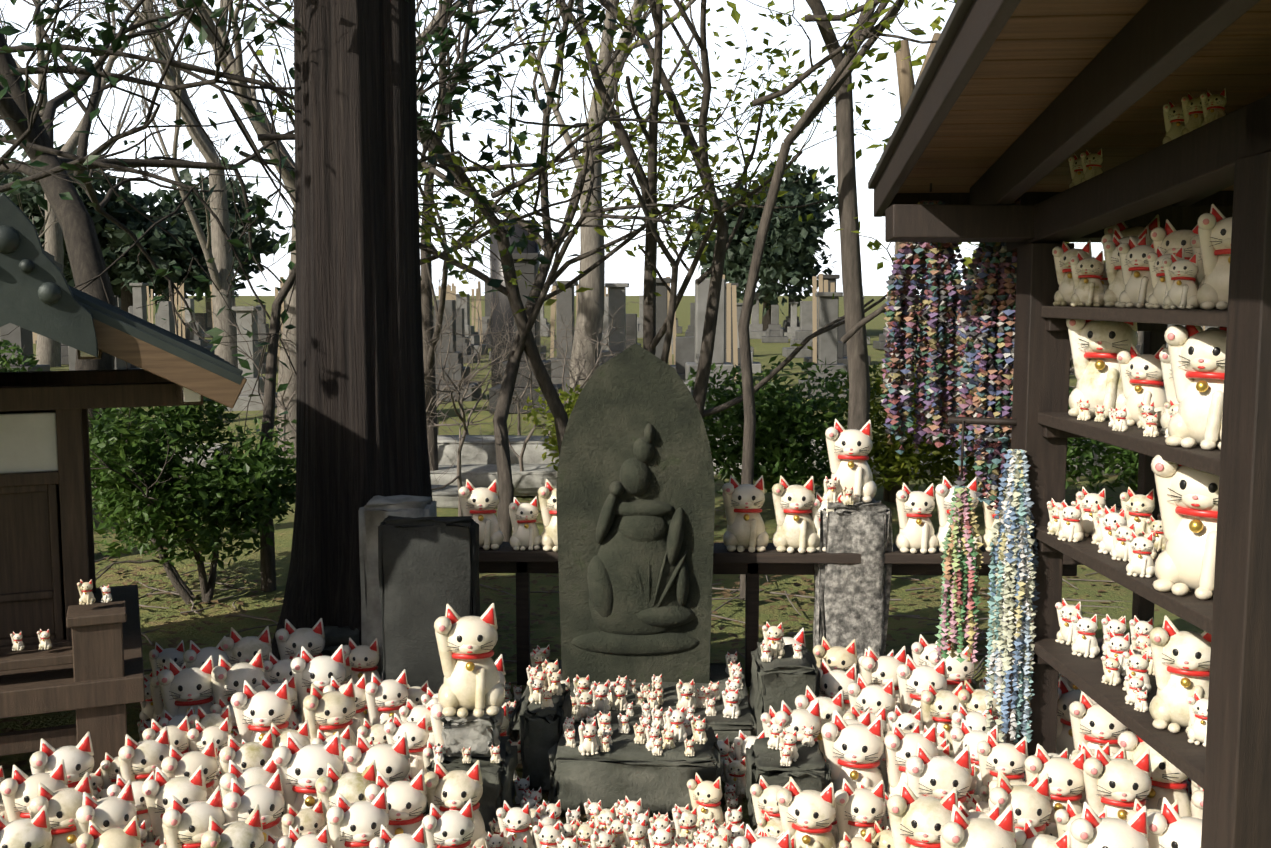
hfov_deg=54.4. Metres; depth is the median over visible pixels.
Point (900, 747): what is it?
maneki neko
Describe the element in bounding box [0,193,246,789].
shrine
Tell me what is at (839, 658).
maneki neko
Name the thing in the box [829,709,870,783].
maneki neko
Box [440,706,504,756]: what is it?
big block post
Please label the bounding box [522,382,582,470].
shrub leaves
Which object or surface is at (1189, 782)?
maneki neko
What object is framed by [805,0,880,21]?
green spray
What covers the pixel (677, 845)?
maneki neko
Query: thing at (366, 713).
maneki neko
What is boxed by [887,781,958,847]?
maneki neko
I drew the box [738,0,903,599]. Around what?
bare tree
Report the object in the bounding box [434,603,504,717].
maneki neko
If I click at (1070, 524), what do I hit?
maneki neko
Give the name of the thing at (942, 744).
maneki neko
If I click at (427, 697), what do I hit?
maneki neko
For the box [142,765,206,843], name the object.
maneki neko
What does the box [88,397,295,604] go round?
shrub
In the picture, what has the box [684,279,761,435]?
gravestone
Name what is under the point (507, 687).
maneki neko
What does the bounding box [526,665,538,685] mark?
maneki neko
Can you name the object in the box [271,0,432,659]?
cedar trunk
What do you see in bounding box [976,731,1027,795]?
maneki neko
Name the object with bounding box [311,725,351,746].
maneki neko
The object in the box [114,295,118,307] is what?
gravestone
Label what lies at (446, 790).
maneki neko
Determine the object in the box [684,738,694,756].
maneki neko
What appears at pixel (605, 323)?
gravestone
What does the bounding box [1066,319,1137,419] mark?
maneki neko
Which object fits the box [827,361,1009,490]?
hedge bush leaves
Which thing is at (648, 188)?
bare tree
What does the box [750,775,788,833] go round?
maneki neko
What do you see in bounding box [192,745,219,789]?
maneki neko
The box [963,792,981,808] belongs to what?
maneki neko
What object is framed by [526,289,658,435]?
bare twig shrub
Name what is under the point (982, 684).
maneki neko
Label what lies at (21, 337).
gravestone
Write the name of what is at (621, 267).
sky
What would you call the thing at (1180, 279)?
maneki neko
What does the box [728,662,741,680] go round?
maneki neko
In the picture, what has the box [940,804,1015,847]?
maneki neko
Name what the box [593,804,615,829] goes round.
maneki neko
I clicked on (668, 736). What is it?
maneki neko
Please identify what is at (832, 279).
gravestone
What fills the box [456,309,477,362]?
gravestone
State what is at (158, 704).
maneki neko
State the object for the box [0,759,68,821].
maneki neko
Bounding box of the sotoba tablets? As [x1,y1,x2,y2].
[33,274,1204,381]
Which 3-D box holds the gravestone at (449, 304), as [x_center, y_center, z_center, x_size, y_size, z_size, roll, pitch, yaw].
[-2.795,-1.086,18.091,0.940,1.447,0.940,0,6,1]
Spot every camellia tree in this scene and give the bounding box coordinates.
[0,0,293,497]
[230,0,827,541]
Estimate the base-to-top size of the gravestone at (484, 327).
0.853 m
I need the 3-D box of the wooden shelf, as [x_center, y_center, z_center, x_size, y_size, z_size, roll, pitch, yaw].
[0.456,0.757,4.807,2.550,0.560,0.200,0,6,1]
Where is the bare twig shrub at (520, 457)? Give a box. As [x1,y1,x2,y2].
[494,325,587,475]
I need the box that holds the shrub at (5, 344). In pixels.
[0,339,42,371]
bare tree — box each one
[0,0,208,366]
[79,0,249,367]
[170,0,499,465]
[204,0,491,591]
[221,0,567,455]
[289,0,680,470]
[510,0,695,393]
[553,0,886,417]
[558,0,857,363]
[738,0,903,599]
[805,0,875,462]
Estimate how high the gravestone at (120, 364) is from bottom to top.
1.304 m
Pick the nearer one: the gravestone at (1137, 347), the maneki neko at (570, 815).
the maneki neko at (570, 815)
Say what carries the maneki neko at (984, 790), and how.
on the ground
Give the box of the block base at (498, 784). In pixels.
[426,735,517,832]
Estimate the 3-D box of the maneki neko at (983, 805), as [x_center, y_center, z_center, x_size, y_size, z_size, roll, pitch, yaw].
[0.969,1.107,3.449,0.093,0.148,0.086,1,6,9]
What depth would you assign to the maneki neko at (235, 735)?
4.01 m
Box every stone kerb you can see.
[140,443,230,484]
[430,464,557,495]
[431,485,485,507]
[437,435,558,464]
[713,436,1128,476]
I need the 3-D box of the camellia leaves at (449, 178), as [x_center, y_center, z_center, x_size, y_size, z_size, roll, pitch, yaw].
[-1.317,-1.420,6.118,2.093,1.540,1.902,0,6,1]
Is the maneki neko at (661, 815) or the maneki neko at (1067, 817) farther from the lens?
the maneki neko at (661, 815)
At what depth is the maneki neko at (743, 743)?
3.85 m
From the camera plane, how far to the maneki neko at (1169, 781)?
3.44 m
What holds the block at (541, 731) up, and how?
on the ground
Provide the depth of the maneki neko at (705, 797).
3.51 m
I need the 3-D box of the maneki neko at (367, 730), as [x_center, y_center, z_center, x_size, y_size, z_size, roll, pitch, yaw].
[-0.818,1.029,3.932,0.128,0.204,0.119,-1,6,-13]
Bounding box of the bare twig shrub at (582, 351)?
[522,322,640,394]
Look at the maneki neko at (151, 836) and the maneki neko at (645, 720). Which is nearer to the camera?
the maneki neko at (151, 836)
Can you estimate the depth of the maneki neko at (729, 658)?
4.69 m
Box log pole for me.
[883,33,940,501]
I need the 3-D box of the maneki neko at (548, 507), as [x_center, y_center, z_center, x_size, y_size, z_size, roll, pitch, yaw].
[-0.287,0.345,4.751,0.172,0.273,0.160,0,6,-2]
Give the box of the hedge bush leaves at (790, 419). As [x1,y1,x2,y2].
[684,355,885,497]
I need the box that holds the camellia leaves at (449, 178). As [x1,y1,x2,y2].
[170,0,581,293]
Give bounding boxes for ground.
[0,296,1203,844]
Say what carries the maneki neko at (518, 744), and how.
on the ground
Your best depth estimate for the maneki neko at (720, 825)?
3.47 m
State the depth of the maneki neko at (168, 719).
3.98 m
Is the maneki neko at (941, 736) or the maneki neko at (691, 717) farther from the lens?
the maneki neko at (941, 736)
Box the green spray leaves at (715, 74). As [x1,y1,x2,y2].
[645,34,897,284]
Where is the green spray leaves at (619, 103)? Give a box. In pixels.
[462,6,727,195]
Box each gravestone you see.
[0,323,49,370]
[61,343,68,364]
[68,346,121,418]
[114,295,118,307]
[115,357,139,368]
[129,283,148,320]
[140,301,174,368]
[155,313,157,325]
[177,323,214,351]
[181,299,212,345]
[195,313,212,336]
[205,295,212,327]
[222,306,277,410]
[256,305,268,340]
[258,342,277,373]
[434,300,481,401]
[456,294,487,354]
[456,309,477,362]
[465,325,478,353]
[478,283,490,331]
[478,317,490,334]
[483,319,490,347]
[489,253,562,413]
[540,303,550,336]
[548,281,577,393]
[599,297,608,364]
[600,283,628,365]
[626,314,640,348]
[637,295,642,337]
[655,278,675,369]
[675,337,694,381]
[676,318,681,333]
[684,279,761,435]
[685,303,694,336]
[725,283,741,379]
[737,303,753,355]
[737,323,761,373]
[749,293,765,338]
[761,305,787,342]
[781,286,798,331]
[781,316,799,327]
[782,301,817,357]
[784,302,799,338]
[798,292,848,397]
[804,275,847,372]
[817,291,818,329]
[838,317,870,364]
[873,321,889,349]
[1135,344,1141,353]
[1137,331,1143,354]
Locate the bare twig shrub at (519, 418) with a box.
[468,316,581,434]
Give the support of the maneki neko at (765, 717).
on the ground
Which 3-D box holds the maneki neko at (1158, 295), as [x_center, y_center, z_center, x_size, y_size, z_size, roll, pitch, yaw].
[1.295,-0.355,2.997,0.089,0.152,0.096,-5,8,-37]
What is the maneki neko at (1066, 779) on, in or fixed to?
on the ground
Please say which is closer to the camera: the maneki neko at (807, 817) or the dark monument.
the maneki neko at (807, 817)
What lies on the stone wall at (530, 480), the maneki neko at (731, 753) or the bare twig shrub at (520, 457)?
the bare twig shrub at (520, 457)
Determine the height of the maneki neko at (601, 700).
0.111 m
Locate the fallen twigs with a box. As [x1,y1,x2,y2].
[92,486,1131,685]
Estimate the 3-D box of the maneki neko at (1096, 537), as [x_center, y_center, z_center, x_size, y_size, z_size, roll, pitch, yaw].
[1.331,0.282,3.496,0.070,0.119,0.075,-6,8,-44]
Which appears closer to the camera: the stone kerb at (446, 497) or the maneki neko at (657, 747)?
the maneki neko at (657, 747)
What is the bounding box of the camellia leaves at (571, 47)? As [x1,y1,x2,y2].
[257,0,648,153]
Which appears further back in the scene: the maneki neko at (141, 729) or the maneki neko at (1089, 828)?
the maneki neko at (141, 729)
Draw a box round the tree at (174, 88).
[10,0,547,297]
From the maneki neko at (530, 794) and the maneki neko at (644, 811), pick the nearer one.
the maneki neko at (644, 811)
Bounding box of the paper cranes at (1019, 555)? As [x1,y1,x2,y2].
[984,449,1039,744]
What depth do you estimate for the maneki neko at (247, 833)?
3.00 m
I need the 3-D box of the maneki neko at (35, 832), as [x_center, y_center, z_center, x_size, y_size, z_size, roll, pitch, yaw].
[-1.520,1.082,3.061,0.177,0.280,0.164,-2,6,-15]
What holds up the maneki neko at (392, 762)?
on the ground
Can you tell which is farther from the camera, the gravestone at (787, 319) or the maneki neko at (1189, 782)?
the gravestone at (787, 319)
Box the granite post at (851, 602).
[813,498,892,678]
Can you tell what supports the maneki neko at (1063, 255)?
on the cat shelter
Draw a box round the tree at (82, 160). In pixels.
[0,0,301,211]
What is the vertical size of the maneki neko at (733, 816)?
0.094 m
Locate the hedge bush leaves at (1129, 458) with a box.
[994,387,1164,500]
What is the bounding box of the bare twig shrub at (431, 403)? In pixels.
[424,331,536,486]
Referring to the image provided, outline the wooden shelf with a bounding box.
[479,542,1082,686]
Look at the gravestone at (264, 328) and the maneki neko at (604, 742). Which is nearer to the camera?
the maneki neko at (604, 742)
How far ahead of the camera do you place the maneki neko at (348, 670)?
4.50 m
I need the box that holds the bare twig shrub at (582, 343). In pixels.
[509,274,642,434]
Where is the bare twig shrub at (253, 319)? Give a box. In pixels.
[226,292,468,432]
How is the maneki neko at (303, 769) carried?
on the ground
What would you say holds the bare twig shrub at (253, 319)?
on the ground
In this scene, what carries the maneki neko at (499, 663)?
on the ground
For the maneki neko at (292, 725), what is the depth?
4.13 m
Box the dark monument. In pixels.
[490,220,540,386]
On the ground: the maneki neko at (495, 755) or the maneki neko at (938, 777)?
the maneki neko at (938, 777)
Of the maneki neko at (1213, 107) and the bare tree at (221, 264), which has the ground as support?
the bare tree at (221, 264)
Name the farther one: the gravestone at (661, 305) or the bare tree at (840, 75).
the gravestone at (661, 305)
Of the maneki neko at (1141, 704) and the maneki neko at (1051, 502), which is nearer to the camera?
the maneki neko at (1141, 704)
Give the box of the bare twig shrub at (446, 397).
[422,221,571,408]
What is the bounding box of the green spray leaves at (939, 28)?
[914,0,956,30]
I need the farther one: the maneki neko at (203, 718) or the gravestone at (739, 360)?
the gravestone at (739, 360)
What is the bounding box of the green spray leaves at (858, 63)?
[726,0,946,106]
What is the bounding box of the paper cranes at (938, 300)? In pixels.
[880,200,972,454]
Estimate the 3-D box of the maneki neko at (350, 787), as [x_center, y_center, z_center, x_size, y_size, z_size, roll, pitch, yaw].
[-0.767,1.048,3.341,0.182,0.289,0.169,-1,6,-10]
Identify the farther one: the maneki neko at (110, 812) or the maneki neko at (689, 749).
the maneki neko at (689, 749)
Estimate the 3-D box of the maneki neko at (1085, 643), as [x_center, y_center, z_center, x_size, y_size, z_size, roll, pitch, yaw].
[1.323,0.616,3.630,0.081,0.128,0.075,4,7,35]
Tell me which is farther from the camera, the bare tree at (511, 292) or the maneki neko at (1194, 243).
the bare tree at (511, 292)
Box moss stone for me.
[321,626,359,655]
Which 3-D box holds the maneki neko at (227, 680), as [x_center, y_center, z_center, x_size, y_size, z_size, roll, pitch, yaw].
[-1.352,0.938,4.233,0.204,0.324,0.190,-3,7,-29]
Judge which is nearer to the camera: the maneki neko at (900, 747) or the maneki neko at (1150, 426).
the maneki neko at (1150, 426)
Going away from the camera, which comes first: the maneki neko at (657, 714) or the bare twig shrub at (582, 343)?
the maneki neko at (657, 714)
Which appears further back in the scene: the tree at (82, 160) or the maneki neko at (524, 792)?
the tree at (82, 160)
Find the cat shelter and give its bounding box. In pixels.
[885,94,1270,847]
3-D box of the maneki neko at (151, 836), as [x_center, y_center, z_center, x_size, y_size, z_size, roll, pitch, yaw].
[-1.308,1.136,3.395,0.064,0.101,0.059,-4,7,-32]
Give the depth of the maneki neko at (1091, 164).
3.37 m
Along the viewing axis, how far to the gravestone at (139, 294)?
32.66 m
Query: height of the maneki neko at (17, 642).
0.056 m
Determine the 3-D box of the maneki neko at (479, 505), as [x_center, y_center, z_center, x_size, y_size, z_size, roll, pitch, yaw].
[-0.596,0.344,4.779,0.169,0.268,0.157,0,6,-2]
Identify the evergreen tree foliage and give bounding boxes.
[0,141,285,311]
[0,172,69,274]
[676,156,838,330]
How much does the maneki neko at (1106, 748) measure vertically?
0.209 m
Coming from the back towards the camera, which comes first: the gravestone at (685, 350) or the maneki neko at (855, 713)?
the gravestone at (685, 350)
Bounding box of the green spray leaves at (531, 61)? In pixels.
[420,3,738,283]
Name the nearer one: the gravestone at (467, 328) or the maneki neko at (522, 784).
the maneki neko at (522, 784)
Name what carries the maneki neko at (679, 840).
on the ground
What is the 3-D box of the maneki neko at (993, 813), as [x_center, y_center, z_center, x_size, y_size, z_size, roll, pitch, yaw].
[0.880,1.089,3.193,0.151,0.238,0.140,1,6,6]
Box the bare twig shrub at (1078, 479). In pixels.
[1069,338,1143,481]
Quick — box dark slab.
[378,515,479,693]
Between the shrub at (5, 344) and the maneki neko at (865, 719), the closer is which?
the maneki neko at (865, 719)
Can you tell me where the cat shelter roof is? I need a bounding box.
[868,0,1270,216]
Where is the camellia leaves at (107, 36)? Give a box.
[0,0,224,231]
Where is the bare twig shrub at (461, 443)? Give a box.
[421,275,559,515]
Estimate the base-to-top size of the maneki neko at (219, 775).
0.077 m
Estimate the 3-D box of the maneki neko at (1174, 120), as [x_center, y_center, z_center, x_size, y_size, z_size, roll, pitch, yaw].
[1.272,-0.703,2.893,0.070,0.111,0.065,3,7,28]
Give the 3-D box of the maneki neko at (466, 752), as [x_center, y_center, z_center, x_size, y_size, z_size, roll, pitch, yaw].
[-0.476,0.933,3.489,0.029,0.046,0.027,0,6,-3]
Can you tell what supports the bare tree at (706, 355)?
on the ground
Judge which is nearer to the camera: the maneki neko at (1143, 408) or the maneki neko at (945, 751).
the maneki neko at (1143, 408)
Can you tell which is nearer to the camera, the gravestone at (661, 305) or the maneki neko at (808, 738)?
the maneki neko at (808, 738)
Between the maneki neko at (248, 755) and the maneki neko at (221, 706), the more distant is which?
the maneki neko at (221, 706)
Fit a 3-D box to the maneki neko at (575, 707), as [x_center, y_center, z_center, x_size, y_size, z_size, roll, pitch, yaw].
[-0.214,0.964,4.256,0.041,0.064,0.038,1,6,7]
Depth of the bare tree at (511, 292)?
7.26 m
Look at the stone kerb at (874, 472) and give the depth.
10.41 m
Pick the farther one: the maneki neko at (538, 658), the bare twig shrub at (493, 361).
the bare twig shrub at (493, 361)
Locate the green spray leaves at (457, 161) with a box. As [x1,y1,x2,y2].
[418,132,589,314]
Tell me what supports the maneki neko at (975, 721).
on the ground
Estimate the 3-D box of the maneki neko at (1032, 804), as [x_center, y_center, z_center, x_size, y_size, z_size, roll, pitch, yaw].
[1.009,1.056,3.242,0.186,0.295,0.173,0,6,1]
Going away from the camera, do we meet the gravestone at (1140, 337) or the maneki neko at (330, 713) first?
the maneki neko at (330, 713)
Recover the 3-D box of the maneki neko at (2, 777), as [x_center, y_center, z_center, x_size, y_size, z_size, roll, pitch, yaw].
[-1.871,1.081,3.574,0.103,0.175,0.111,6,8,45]
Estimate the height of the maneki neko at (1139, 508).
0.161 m
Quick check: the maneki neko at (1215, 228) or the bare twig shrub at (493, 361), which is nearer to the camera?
the maneki neko at (1215, 228)
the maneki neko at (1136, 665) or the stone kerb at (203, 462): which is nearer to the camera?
the maneki neko at (1136, 665)
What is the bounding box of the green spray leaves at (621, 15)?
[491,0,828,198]
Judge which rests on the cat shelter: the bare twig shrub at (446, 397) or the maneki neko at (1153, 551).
the maneki neko at (1153, 551)
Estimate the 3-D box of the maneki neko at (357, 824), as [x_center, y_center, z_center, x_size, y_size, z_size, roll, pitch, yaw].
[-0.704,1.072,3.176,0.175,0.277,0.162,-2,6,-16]
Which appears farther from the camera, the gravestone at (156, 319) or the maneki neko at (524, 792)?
the gravestone at (156, 319)
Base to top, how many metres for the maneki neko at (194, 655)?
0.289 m
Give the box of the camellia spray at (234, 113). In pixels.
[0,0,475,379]
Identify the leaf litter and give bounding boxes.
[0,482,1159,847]
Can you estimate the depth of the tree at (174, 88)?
5.64 m
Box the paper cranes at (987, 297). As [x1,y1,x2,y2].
[954,199,1020,509]
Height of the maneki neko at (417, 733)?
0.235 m
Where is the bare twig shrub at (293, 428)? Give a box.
[248,361,295,450]
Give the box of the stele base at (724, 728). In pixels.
[509,660,756,747]
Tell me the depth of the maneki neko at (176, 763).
3.48 m
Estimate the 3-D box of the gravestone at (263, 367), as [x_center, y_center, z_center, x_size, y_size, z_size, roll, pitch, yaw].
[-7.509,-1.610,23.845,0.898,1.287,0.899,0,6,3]
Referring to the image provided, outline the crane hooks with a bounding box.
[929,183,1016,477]
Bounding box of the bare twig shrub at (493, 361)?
[435,284,550,434]
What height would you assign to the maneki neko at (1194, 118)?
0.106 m
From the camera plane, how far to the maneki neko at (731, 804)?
3.62 m
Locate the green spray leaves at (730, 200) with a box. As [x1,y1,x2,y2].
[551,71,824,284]
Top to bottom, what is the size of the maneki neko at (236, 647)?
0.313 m
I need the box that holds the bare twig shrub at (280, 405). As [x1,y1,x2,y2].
[160,268,295,468]
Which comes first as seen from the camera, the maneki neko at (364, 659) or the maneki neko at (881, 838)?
the maneki neko at (881, 838)
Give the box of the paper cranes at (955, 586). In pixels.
[934,487,982,662]
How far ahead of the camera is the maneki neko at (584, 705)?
4.18 m
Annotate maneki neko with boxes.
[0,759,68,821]
[0,765,4,783]
[0,803,8,821]
[0,805,51,847]
[10,632,24,650]
[29,732,95,796]
[29,772,92,847]
[37,629,51,649]
[75,780,136,836]
[76,815,140,847]
[77,579,95,604]
[90,767,102,789]
[94,785,107,798]
[99,584,111,602]
[100,752,121,788]
[107,771,154,842]
[118,726,169,781]
[137,718,152,741]
[138,721,150,740]
[139,682,153,719]
[139,820,146,842]
[140,715,160,726]
[141,836,160,847]
[142,716,189,753]
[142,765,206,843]
[144,672,152,678]
[144,676,149,684]
[148,824,155,841]
[149,640,184,675]
[150,662,185,719]
[157,655,213,715]
[158,706,193,751]
[159,837,166,847]
[161,738,217,800]
[162,785,224,847]
[183,636,228,702]
[187,717,230,772]
[188,705,232,731]
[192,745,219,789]
[201,805,263,847]
[210,696,238,732]
[211,649,264,703]
[216,770,221,782]
[219,729,274,774]
[219,756,281,829]
[220,626,271,664]
[222,769,284,841]
[230,729,241,743]
[231,680,291,742]
[254,674,298,727]
[263,720,310,748]
[263,825,299,847]
[264,650,300,708]
[272,731,343,813]
[275,618,324,659]
[278,825,330,847]
[281,798,324,835]
[288,720,302,728]
[290,644,345,722]
[293,698,298,715]
[301,709,304,722]
[303,679,356,745]
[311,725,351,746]
[315,760,376,844]
[323,674,367,738]
[326,787,388,847]
[341,737,373,752]
[342,654,351,683]
[342,759,346,773]
[343,638,380,683]
[343,732,409,782]
[354,683,369,721]
[357,716,392,744]
[364,769,426,835]
[365,669,408,724]
[369,823,427,847]
[384,713,428,777]
[399,698,432,731]
[405,681,428,704]
[406,774,414,781]
[421,687,437,704]
[422,799,474,847]
[423,740,437,772]
[424,759,487,847]
[426,732,434,745]
[429,698,437,707]
[430,701,443,744]
[433,744,443,762]
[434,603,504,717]
[458,479,503,549]
[462,747,471,763]
[485,830,503,847]
[489,818,500,834]
[490,745,500,762]
[494,654,510,740]
[496,800,534,847]
[500,702,508,740]
[503,690,509,704]
[504,682,511,699]
[507,834,527,847]
[508,704,515,716]
[509,496,540,550]
[509,739,521,766]
[513,685,521,701]
[514,776,529,803]
[520,794,537,808]
[522,788,533,797]
[525,804,541,842]
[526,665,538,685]
[526,787,541,804]
[528,675,543,703]
[530,648,546,671]
[532,810,555,847]
[533,669,546,690]
[533,819,560,847]
[535,645,549,662]
[538,479,557,551]
[540,688,553,708]
[541,659,560,688]
[541,799,561,822]
[547,669,562,694]
[556,833,577,847]
[560,677,569,689]
[560,819,574,837]
[563,721,572,736]
[564,729,576,747]
[565,716,575,731]
[565,806,580,823]
[570,695,577,713]
[571,819,594,847]
[573,674,589,692]
[575,688,594,720]
[577,843,590,847]
[578,719,598,755]
[584,798,601,821]
[586,716,595,723]
[590,827,612,847]
[591,680,610,713]
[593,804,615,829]
[596,711,612,736]
[598,826,615,847]
[600,735,609,751]
[602,727,612,745]
[606,816,625,847]
[607,678,618,703]
[610,682,626,710]
[614,799,622,819]
[617,675,628,694]
[617,713,629,733]
[620,796,642,823]
[623,818,646,847]
[625,702,633,715]
[628,680,636,692]
[632,810,648,830]
[633,723,646,743]
[635,691,644,704]
[639,715,650,734]
[640,683,649,700]
[641,701,650,716]
[641,808,650,827]
[644,831,649,846]
[645,724,659,750]
[646,689,658,709]
[647,823,671,847]
[649,813,668,827]
[651,707,663,728]
[651,737,662,755]
[652,674,663,690]
[652,681,662,697]
[654,690,663,704]
[656,812,667,817]
[661,728,675,748]
[663,712,667,729]
[665,706,686,741]
[668,818,675,837]
[670,835,673,847]
[672,804,689,819]
[672,841,688,847]
[673,806,697,844]
[675,834,688,844]
[676,679,695,711]
[683,718,691,735]
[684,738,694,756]
[686,706,693,718]
[687,772,724,830]
[689,715,699,732]
[689,839,707,847]
[691,717,707,743]
[693,829,709,843]
[695,688,705,707]
[699,817,714,831]
[701,686,710,699]
[705,697,716,715]
[705,831,728,847]
[709,681,719,699]
[710,822,731,845]
[716,822,725,826]
[717,737,729,777]
[722,475,768,552]
[722,688,740,717]
[722,757,735,782]
[723,755,746,797]
[724,783,735,798]
[724,791,733,809]
[725,651,736,673]
[725,678,741,704]
[725,806,743,835]
[726,797,737,809]
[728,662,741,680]
[729,745,734,758]
[729,821,744,843]
[731,667,742,689]
[733,730,764,780]
[733,824,791,847]
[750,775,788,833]
[757,829,783,838]
[758,812,782,835]
[760,642,771,661]
[760,705,775,737]
[762,621,784,658]
[763,628,805,646]
[764,829,795,847]
[766,719,782,749]
[772,476,818,552]
[774,699,821,740]
[776,777,836,847]
[779,729,798,761]
[779,746,791,765]
[792,643,802,658]
[795,685,844,758]
[801,724,814,746]
[811,492,842,551]
[813,636,856,670]
[818,659,856,712]
[821,710,886,794]
[822,476,838,502]
[825,419,876,502]
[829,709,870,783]
[831,815,838,842]
[834,778,885,847]
[838,830,872,847]
[842,486,853,504]
[843,703,887,760]
[847,674,895,739]
[858,649,893,674]
[859,782,879,825]
[861,646,905,711]
[865,821,893,847]
[880,753,887,790]
[880,793,890,829]
[884,722,937,796]
[887,705,922,730]
[887,722,919,734]
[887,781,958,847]
[893,707,911,713]
[895,483,937,553]
[896,654,947,730]
[905,742,971,807]
[911,634,951,665]
[920,725,945,742]
[921,681,963,750]
[928,641,974,690]
[935,476,981,552]
[937,738,946,748]
[937,743,950,756]
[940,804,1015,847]
[950,719,998,795]
[951,703,993,731]
[958,680,999,730]
[958,801,999,820]
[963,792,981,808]
[967,795,988,811]
[968,763,976,794]
[968,803,987,812]
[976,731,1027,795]
[979,677,986,689]
[980,779,989,801]
[982,492,1007,551]
[988,773,1050,833]
[989,769,1038,792]
[1014,818,1070,847]
[1024,744,1085,822]
[1034,746,1068,758]
[1042,821,1058,837]
[1047,498,1064,528]
[1047,502,1060,535]
[1052,240,1091,305]
[1054,800,1106,836]
[1055,598,1081,645]
[1056,676,1096,757]
[1057,501,1083,542]
[1059,675,1079,689]
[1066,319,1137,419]
[1068,152,1090,187]
[1069,691,1127,755]
[1070,251,1104,306]
[1070,741,1125,806]
[1070,802,1148,847]
[1071,611,1099,657]
[1072,741,1109,754]
[1076,487,1105,536]
[1077,398,1090,420]
[1080,148,1102,182]
[1083,744,1151,819]
[1091,502,1115,544]
[1092,256,1108,306]
[1094,404,1105,421]
[1097,505,1126,554]
[1101,226,1149,306]
[1101,614,1125,655]
[1101,653,1120,685]
[1103,234,1147,306]
[1103,630,1129,676]
[1104,214,1159,244]
[1108,407,1118,426]
[1111,520,1134,561]
[1112,407,1127,431]
[1117,236,1153,307]
[1117,343,1166,426]
[1118,731,1191,816]
[1120,487,1154,535]
[1122,647,1151,692]
[1125,673,1143,704]
[1126,530,1154,577]
[1126,799,1178,820]
[1129,615,1153,649]
[1131,631,1150,653]
[1134,688,1148,711]
[1137,401,1154,428]
[1138,530,1156,558]
[1140,642,1154,675]
[1142,412,1158,436]
[1146,245,1184,308]
[1146,515,1166,551]
[1147,797,1201,847]
[1149,615,1210,732]
[1150,219,1198,287]
[1151,455,1218,599]
[1159,348,1178,434]
[1162,100,1184,143]
[1162,252,1199,308]
[1164,325,1226,449]
[1164,398,1178,437]
[1181,90,1209,134]
[1187,691,1207,746]
[1187,777,1191,794]
[1190,235,1216,308]
[1191,780,1199,792]
[1191,787,1203,818]
[1196,204,1231,309]
[1200,88,1226,125]
[1205,327,1226,330]
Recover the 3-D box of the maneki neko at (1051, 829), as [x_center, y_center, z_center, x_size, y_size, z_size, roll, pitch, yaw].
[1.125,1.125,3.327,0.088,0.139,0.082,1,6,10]
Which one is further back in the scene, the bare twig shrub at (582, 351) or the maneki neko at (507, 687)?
the bare twig shrub at (582, 351)
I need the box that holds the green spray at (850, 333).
[834,121,1104,344]
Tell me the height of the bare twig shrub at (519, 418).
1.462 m
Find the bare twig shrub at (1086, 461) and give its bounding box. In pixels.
[1067,368,1095,502]
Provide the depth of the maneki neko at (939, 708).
4.07 m
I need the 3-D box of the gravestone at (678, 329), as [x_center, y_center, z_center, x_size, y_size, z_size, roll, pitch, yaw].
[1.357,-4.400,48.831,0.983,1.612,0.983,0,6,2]
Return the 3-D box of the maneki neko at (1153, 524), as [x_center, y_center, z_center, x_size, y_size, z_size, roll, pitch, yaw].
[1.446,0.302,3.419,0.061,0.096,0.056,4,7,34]
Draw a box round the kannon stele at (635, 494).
[556,343,714,683]
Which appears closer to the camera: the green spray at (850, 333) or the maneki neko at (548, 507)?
the maneki neko at (548, 507)
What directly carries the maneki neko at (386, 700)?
on the ground
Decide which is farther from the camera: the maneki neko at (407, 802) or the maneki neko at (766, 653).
the maneki neko at (766, 653)
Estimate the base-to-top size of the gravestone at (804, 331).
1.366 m
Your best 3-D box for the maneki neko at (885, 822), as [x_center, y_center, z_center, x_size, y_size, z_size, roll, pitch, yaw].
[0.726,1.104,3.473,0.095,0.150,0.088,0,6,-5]
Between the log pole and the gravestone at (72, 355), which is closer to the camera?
the log pole
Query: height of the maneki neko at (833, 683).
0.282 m
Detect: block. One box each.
[518,683,572,793]
[548,722,723,817]
[745,737,830,827]
[749,642,819,736]
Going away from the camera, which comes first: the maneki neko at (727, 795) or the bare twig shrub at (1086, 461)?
the maneki neko at (727, 795)
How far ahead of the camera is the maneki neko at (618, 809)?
3.56 m
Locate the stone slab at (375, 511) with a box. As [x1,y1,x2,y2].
[358,495,436,677]
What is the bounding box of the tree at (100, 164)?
[0,112,295,506]
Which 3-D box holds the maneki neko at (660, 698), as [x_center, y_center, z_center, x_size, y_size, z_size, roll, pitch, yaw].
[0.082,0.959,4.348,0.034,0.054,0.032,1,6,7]
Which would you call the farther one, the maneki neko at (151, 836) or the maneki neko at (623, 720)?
the maneki neko at (623, 720)
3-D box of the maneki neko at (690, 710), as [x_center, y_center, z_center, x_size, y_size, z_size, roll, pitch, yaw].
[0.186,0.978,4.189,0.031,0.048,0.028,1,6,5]
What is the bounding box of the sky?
[0,0,1104,295]
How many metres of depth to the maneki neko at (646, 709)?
4.21 m

